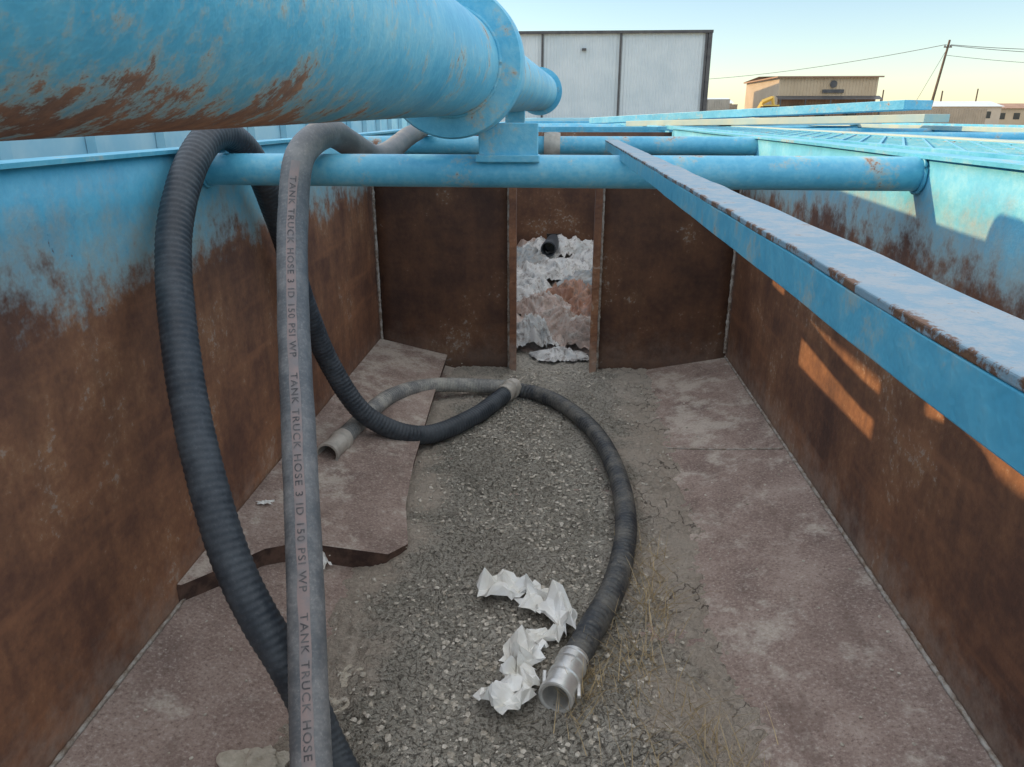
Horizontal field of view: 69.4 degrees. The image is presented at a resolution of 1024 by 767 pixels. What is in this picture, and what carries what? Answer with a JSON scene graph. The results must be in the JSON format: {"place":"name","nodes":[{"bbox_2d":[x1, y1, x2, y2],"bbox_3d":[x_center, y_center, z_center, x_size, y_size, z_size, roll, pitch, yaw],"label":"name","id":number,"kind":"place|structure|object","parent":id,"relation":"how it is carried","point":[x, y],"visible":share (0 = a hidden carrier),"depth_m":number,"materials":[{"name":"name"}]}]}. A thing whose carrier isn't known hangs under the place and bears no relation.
{"place":"outdoors","nodes":[
{"label":"outdoors","id":0,"kind":"place"},
{"bbox_2d":[500,30,713,121],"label":"metal warehouse","id":1,"kind":"structure","parent":0,"point":[603,73],"depth_m":68.63,"materials":[{"name":"white metal"}]},
{"bbox_2d":[706,99,729,110],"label":"storage container","id":2,"kind":"object","parent":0,"point":[717,104],"visible":0.24,"depth_m":87.58,"materials":[{"name":"metal"}]},
{"bbox_2d":[497,0,1023,108],"label":"sky","id":3,"kind":"structure","parent":0,"point":[751,37],"materials":[{"name":"blue"}]},
{"bbox_2d":[776,96,882,98],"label":"awning","id":4,"kind":"object","parent":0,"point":[828,97],"visible":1,"depth_m":81.31,"materials":[{"name":"metal"}]},
{"bbox_2d":[778,99,881,116],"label":"awning posts","id":5,"kind":"object","parent":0,"point":[830,103],"visible":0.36,"depth_m":81.12,"materials":[{"name":"metal"}]},
{"bbox_2d":[932,106,1001,124],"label":"walls","id":6,"kind":"structure","parent":0,"point":[995,115],"depth_m":126.71,"materials":[{"name":"beige paint"}]},
{"bbox_2d":[932,101,1002,105],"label":"roof","id":7,"kind":"structure","parent":6,"relation":"on","point":[962,103],"depth_m":128.48,"materials":[{"name":"white metal"}]},
{"bbox_2d":[986,111,990,117],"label":"windows","id":8,"kind":"structure","parent":6,"relation":"attached to","point":[988,114],"depth_m":126.74,"materials":[{"name":"black glass"}]},
{"bbox_2d":[998,108,1023,124],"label":"walls","id":9,"kind":"structure","parent":0,"point":[1009,119],"depth_m":135.73,"materials":[{"name":"beige paint"}]},
{"bbox_2d":[999,113,1019,118],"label":"windows","id":10,"kind":"structure","parent":9,"relation":"attached to","point":[1015,116],"depth_m":135.63,"materials":[{"name":"black glass"}]},
{"bbox_2d":[997,103,1023,107],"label":"roof","id":11,"kind":"structure","parent":9,"relation":"on","point":[1013,105],"depth_m":137.20,"materials":[{"name":"white metal"}]},
{"label":"ground","id":12,"kind":"structure","parent":0,"visible":0},
{"bbox_2d":[0,118,409,168],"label":"neighbouring tank","id":13,"kind":"object","parent":12,"relation":"on","point":[24,149],"depth_m":5.09,"materials":[{"name":"blue metal"}]},
{"bbox_2d":[0,128,1023,766],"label":"open top steel tank","id":14,"kind":"object","parent":12,"relation":"on","point":[110,590],"visible":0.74,"depth_m":2.48,"materials":[{"name":"brown metal"}]},
{"bbox_2d":[216,745,289,766],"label":"clay clod","id":15,"kind":"object","parent":14,"relation":"in","point":[269,756],"visible":1,"depth_m":2.02,"materials":[{"name":"beige soil"}]},
{"bbox_2d":[256,499,273,503],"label":"crumpled paper","id":16,"kind":"object","parent":14,"relation":"on","point":[265,501],"visible":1,"depth_m":3.06,"materials":[{"name":"white paper"}]},
{"bbox_2d":[323,552,331,568],"bbox_3d":[-0.756,0.686,2.901,0.079,0.054,0.096,-13,23,-31],"label":"crumpled paper","id":17,"kind":"object","parent":14,"relation":"on","point":[325,561],"visible":0.38,"depth_m":2.89,"materials":[{"name":"white paper"}]},
{"bbox_2d":[329,662,372,712],"bbox_3d":[-0.497,0.980,2.289,0.228,0.036,0.264,-18,26,-40],"label":"clay clod","id":18,"kind":"object","parent":14,"relation":"in","point":[344,680],"visible":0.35,"depth_m":2.33,"materials":[{"name":"grey soil"}]},
{"bbox_2d":[276,122,427,766],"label":"lettered hose","id":19,"kind":"object","parent":14,"relation":"on","point":[310,740],"visible":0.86,"depth_m":2.10,"materials":[{"name":"rubber"}]},
{"bbox_2d":[136,350,941,766],"bbox_3d":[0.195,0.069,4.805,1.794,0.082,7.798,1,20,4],"label":"dried mud","id":20,"kind":"structure","parent":14,"relation":"in","point":[379,635],"depth_m":2.73,"materials":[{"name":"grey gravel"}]},
{"bbox_2d":[154,127,521,766],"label":"suction hose","id":21,"kind":"object","parent":20,"relation":"on","point":[259,617],"visible":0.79,"depth_m":2.07,"materials":[{"name":"black rubber"}]},
{"bbox_2d":[317,377,505,460],"bbox_3d":[-0.589,0.136,4.248,0.496,0.218,1.599,14,24,33],"label":"return hose","id":22,"kind":"object","parent":20,"relation":"on","point":[340,440],"visible":0.77,"depth_m":4.37,"materials":[{"name":"rubber"}]},
{"bbox_2d":[476,568,525,600],"bbox_3d":[-0.028,0.733,2.751,0.214,0.086,0.144,-2,20,-6],"label":"crumpled paper","id":23,"kind":"object","parent":20,"relation":"on","point":[509,584],"visible":0.94,"depth_m":2.75,"materials":[{"name":"white paper"}]},
{"bbox_2d":[473,680,536,714],"bbox_3d":[-0.012,0.916,2.238,0.185,0.080,0.135,-12,23,-30],"label":"crumpled paper","id":24,"kind":"object","parent":20,"relation":"on","point":[503,697],"visible":0.94,"depth_m":2.21,"materials":[{"name":"white paper"}]},
{"bbox_2d":[499,650,540,691],"bbox_3d":[0.023,0.896,2.305,0.131,0.078,0.121,-3,20,-8],"label":"crumpled paper","id":25,"kind":"object","parent":20,"relation":"on","point":[515,673],"visible":0.94,"depth_m":2.33,"materials":[{"name":"white paper"}]},
{"bbox_2d":[499,625,548,664],"bbox_3d":[0.040,0.853,2.406,0.176,0.089,0.136,-18,26,-40],"label":"crumpled paper","id":26,"kind":"object","parent":20,"relation":"on","point":[521,640],"visible":0.87,"depth_m":2.41,"materials":[{"name":"white paper"}]},
{"bbox_2d":[514,574,548,613],"bbox_3d":[0.098,0.752,2.679,0.161,0.091,0.150,12,23,30],"label":"crumpled paper","id":27,"kind":"object","parent":20,"relation":"on","point":[535,595],"visible":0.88,"depth_m":2.68,"materials":[{"name":"white paper"}]},
{"bbox_2d":[526,624,556,643],"bbox_3d":[0.103,0.845,2.508,0.169,0.046,0.069,-5,20,-14],"label":"crumpled paper","id":28,"kind":"object","parent":20,"relation":"on","point":[539,634],"visible":0.75,"depth_m":2.51,"materials":[{"name":"white paper"}]},
{"bbox_2d":[536,579,576,642],"bbox_3d":[0.173,0.783,2.577,0.128,0.104,0.233,-7,21,-19],"label":"crumpled paper","id":29,"kind":"object","parent":20,"relation":"on","point":[557,609],"visible":0.96,"depth_m":2.61,"materials":[{"name":"white paper"}]},
{"bbox_2d":[517,383,636,712],"bbox_3d":[0.302,0.479,3.477,0.525,0.113,2.735,-1,20,-2],"label":"discharge hose","id":30,"kind":"object","parent":20,"relation":"on","point":[599,614],"visible":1,"depth_m":2.75,"materials":[{"name":"black rubber"}]},
{"bbox_2d":[516,523,778,766],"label":"dry grass","id":31,"kind":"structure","parent":20,"relation":"on","point":[647,654],"depth_m":2.32,"materials":[{"name":"plant"}]},
{"bbox_2d":[517,238,590,355],"bbox_3d":[0.396,-0.827,6.866,2.300,0.532,3.400,1,20,4],"label":"tarp heap","id":32,"kind":"object","parent":14,"relation":"in","point":[530,346],"visible":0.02,"depth_m":5.70,"materials":[{"name":"plastic"}]},
{"bbox_2d":[517,244,549,267],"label":"discarded plastic sheet","id":33,"kind":"object","parent":32,"relation":"on","point":[530,254],"visible":0.37,"depth_m":7.47,"materials":[{"name":"grey plastic"}]},
{"bbox_2d":[517,271,551,301],"bbox_3d":[0.124,-0.896,6.734,0.610,0.236,0.739,-15,25,-35],"label":"discarded plastic sheet","id":34,"kind":"object","parent":32,"relation":"on","point":[528,283],"visible":0.52,"depth_m":6.64,"materials":[{"name":"white plastic"}]},
{"bbox_2d":[517,313,558,347],"bbox_3d":[0.148,-0.428,5.740,0.401,0.245,0.444,-3,20,-8],"label":"discarded plastic sheet","id":35,"kind":"object","parent":32,"relation":"on","point":[531,327],"visible":0.76,"depth_m":5.64,"materials":[{"name":"grey plastic"}]},
{"bbox_2d":[517,290,572,317],"bbox_3d":[0.258,-0.677,6.286,0.561,0.233,0.678,-10,22,-27],"label":"discarded plastic sheet","id":36,"kind":"object","parent":32,"relation":"on","point":[541,302],"visible":0.67,"depth_m":6.19,"materials":[{"name":"plastic"}]},
{"bbox_2d":[517,257,580,279],"bbox_3d":[0.372,-1.096,7.174,0.899,0.248,0.661,1,20,4],"label":"discarded plastic sheet","id":37,"kind":"object","parent":32,"relation":"on","point":[560,268],"visible":0.72,"depth_m":7.06,"materials":[{"name":"white plastic"}]},
{"bbox_2d":[541,234,558,256],"bbox_3d":[0.416,-1.467,7.803,0.162,0.156,0.600,3,20,8],"label":"drain tube","id":38,"kind":"object","parent":32,"relation":"on","point":[553,239],"visible":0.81,"depth_m":7.64,"materials":[{"name":"black rubber"}]},
{"bbox_2d":[521,234,592,258],"bbox_3d":[0.539,-1.485,7.961,1.356,0.256,0.802,-3,20,-9],"label":"discarded plastic sheet","id":39,"kind":"object","parent":32,"relation":"on","point":[573,245],"visible":0.48,"depth_m":7.80,"materials":[{"name":"white plastic"}]},
{"bbox_2d":[529,346,588,361],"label":"discarded plastic sheet","id":40,"kind":"object","parent":32,"relation":"on","point":[559,353],"visible":1,"depth_m":5.43,"materials":[{"name":"white plastic"}]},
{"bbox_2d":[534,305,589,336],"bbox_3d":[0.390,-0.505,5.914,0.624,0.254,0.539,13,23,32],"label":"discarded plastic sheet","id":41,"kind":"object","parent":32,"relation":"on","point":[559,319],"visible":0.48,"depth_m":5.79,"materials":[{"name":"plastic"}]},
{"bbox_2d":[545,278,591,306],"bbox_3d":[0.550,-0.816,6.545,0.667,0.232,0.540,7,21,20],"label":"discarded plastic sheet","id":42,"kind":"object","parent":32,"relation":"on","point":[572,291],"visible":0.56,"depth_m":6.43,"materials":[{"name":"plastic"}]},
{"bbox_2d":[556,269,591,285],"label":"discarded plastic sheet","id":43,"kind":"object","parent":32,"relation":"on","point":[585,276],"visible":0.32,"depth_m":6.77,"materials":[{"name":"grey plastic"}]},
{"bbox_2d":[559,317,589,349],"bbox_3d":[0.561,-0.395,5.680,0.425,0.232,0.377,12,23,30],"label":"discarded plastic sheet","id":44,"kind":"object","parent":32,"relation":"on","point":[577,331],"visible":0.62,"depth_m":5.58,"materials":[{"name":"plastic"}]},
{"bbox_2d":[565,248,592,269],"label":"discarded plastic sheet","id":45,"kind":"object","parent":32,"relation":"on","point":[583,260],"visible":0.24,"depth_m":7.36,"materials":[{"name":"white plastic"}]},
{"bbox_2d":[570,295,590,316],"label":"discarded plastic sheet","id":46,"kind":"object","parent":32,"relation":"on","point":[582,308],"visible":0.27,"depth_m":6.11,"materials":[{"name":"brown plastic"}]},
{"bbox_2d":[363,132,757,154],"bbox_3d":[0.264,-1.485,4.613,2.457,0.160,0.160,1,20,4],"label":"cross pipe","id":47,"kind":"object","parent":14,"relation":"attached to","point":[552,143],"visible":0.66,"depth_m":4.54,"materials":[{"name":"blue metal"}]},
{"bbox_2d":[203,153,927,194],"bbox_3d":[0.119,-0.728,2.542,2.459,0.132,0.131,2,20,5],"label":"cross pipe","id":48,"kind":"object","parent":14,"relation":"attached to","point":[866,173],"visible":0.72,"depth_m":2.49,"materials":[{"name":"blue metal"}]},
{"bbox_2d":[0,0,561,162],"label":"overhead manifold pipe","id":49,"kind":"object","parent":48,"relation":"on","point":[452,69],"visible":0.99,"depth_m":0.74,"materials":[{"name":"blue metal"}]},
{"bbox_2d":[605,140,1023,476],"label":"angle iron","id":50,"kind":"object","parent":14,"relation":"on","point":[955,357],"visible":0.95,"depth_m":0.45,"materials":[{"name":"blue paint"}]},
{"bbox_2d":[525,118,588,120],"bbox_3d":[1.949,-8.467,26.613,2.720,2.046,12.050,1,20,4],"label":"neighbouring tank","id":51,"kind":"object","parent":12,"relation":"on","point":[556,119],"visible":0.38,"depth_m":20.69,"materials":[{"name":"blue metal"}]},
{"bbox_2d":[499,121,666,131],"bbox_3d":[0.917,-3.919,14.104,2.520,1.986,10.750,1,20,4],"label":"neighbouring tank","id":52,"kind":"object","parent":12,"relation":"on","point":[564,126],"visible":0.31,"depth_m":8.79,"materials":[{"name":"blue metal"}]},
{"bbox_2d":[626,114,949,125],"bbox_3d":[2.747,-2.983,8.426,0.350,0.150,4.442,-10,22,-26],"label":"hinged lid panel","id":53,"kind":"object","parent":52,"relation":"on","point":[919,118],"visible":0.94,"depth_m":7.55,"materials":[{"name":"paint"}]},
{"bbox_2d":[729,104,737,109],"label":"storage container","id":54,"kind":"object","parent":12,"relation":"on","point":[732,106],"visible":0.06,"depth_m":92.15,"materials":[{"name":"metal"}]},
{"bbox_2d":[744,78,779,117],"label":"side siding","id":55,"kind":"object","parent":12,"relation":"on","point":[757,92],"visible":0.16,"depth_m":89.66,"materials":[{"name":"beige metal"}]},
{"bbox_2d":[752,96,779,117],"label":"excavator","id":56,"kind":"object","parent":12,"relation":"on","point":[768,99],"visible":0.16,"depth_m":54.86,"materials":[{"name":"yellow paint"}]},
{"bbox_2d":[777,99,875,116],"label":"base front","id":57,"kind":"object","parent":12,"relation":"on","point":[788,102],"depth_m":82.27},
{"bbox_2d":[789,105,855,116],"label":"windows and door","id":58,"kind":"structure","parent":57,"relation":"attached to","point":[848,114],"depth_m":82.34,"materials":[{"name":"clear glass"}]},
{"bbox_2d":[778,77,878,95],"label":"front siding","id":59,"kind":"object","parent":57,"relation":"on","point":[850,86],"visible":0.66,"depth_m":81.59,"materials":[{"name":"beige metal"}]},
{"bbox_2d":[744,76,884,83],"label":"eave","id":60,"kind":"object","parent":59,"relation":"attached to","point":[805,76],"visible":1,"depth_m":81.09,"materials":[{"name":"brown metal"}]},
{"bbox_2d":[746,76,775,81],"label":"roof","id":61,"kind":"structure","parent":60,"relation":"on","point":[757,78],"depth_m":91.25,"materials":[{"name":"beige metal"}]},
{"bbox_2d":[822,89,843,92],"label":"sign board","id":62,"kind":"object","parent":59,"relation":"attached to","point":[832,90],"visible":1,"depth_m":81.55,"materials":[{"name":"black metal"}]},
{"bbox_2d":[830,80,836,87],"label":"round sign","id":63,"kind":"object","parent":59,"relation":"attached to","point":[833,83],"visible":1,"depth_m":81.33,"materials":[{"name":"black metal"}]},
{"bbox_2d":[663,124,1023,143],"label":"neighbouring tank","id":64,"kind":"object","parent":12,"relation":"on","point":[1004,134],"visible":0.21,"depth_m":7.18,"materials":[{"name":"blue metal"}]},
{"bbox_2d":[589,100,932,123],"bbox_3d":[3.030,-3.869,10.643,0.500,0.290,5.963,-11,22,-27],"label":"hinged lid panel","id":65,"kind":"object","parent":64,"relation":"on","point":[882,106],"visible":0.98,"depth_m":9.44,"materials":[{"name":"blue paint"}]},
{"bbox_2d":[737,123,881,125],"bbox_3d":[3.787,-3.659,10.399,3.444,0.080,0.300,-8,21,-21],"label":"walk plank","id":66,"kind":"object","parent":64,"relation":"on","point":[807,124],"visible":0.09,"depth_m":10.36,"materials":[{"name":"blue paint"}]},
{"bbox_2d":[665,125,1023,160],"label":"expanded metal walkway","id":67,"kind":"structure","parent":64,"relation":"attached to","point":[1008,151],"depth_m":3.42,"materials":[{"name":"blue paint"}]},
{"bbox_2d":[873,108,987,123],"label":"storage container","id":68,"kind":"object","parent":12,"relation":"on","point":[967,115],"visible":0.23,"depth_m":86.29,"materials":[{"name":"metal"}]},
{"bbox_2d":[917,40,951,104],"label":"utility pole","id":69,"kind":"object","parent":12,"relation":"on","point":[947,47],"visible":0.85,"depth_m":98.13,"materials":[{"name":"brown wood"}]},
{"bbox_2d":[713,44,1023,78],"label":"power line","id":70,"kind":"object","parent":69,"relation":"attached to","point":[910,51],"visible":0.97,"depth_m":97.09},
{"bbox_2d":[863,123,1023,131],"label":"neighbouring tank","id":71,"kind":"object","parent":12,"relation":"on","point":[982,125],"visible":0.03,"depth_m":13.52,"materials":[{"name":"blue metal"}]}
]}

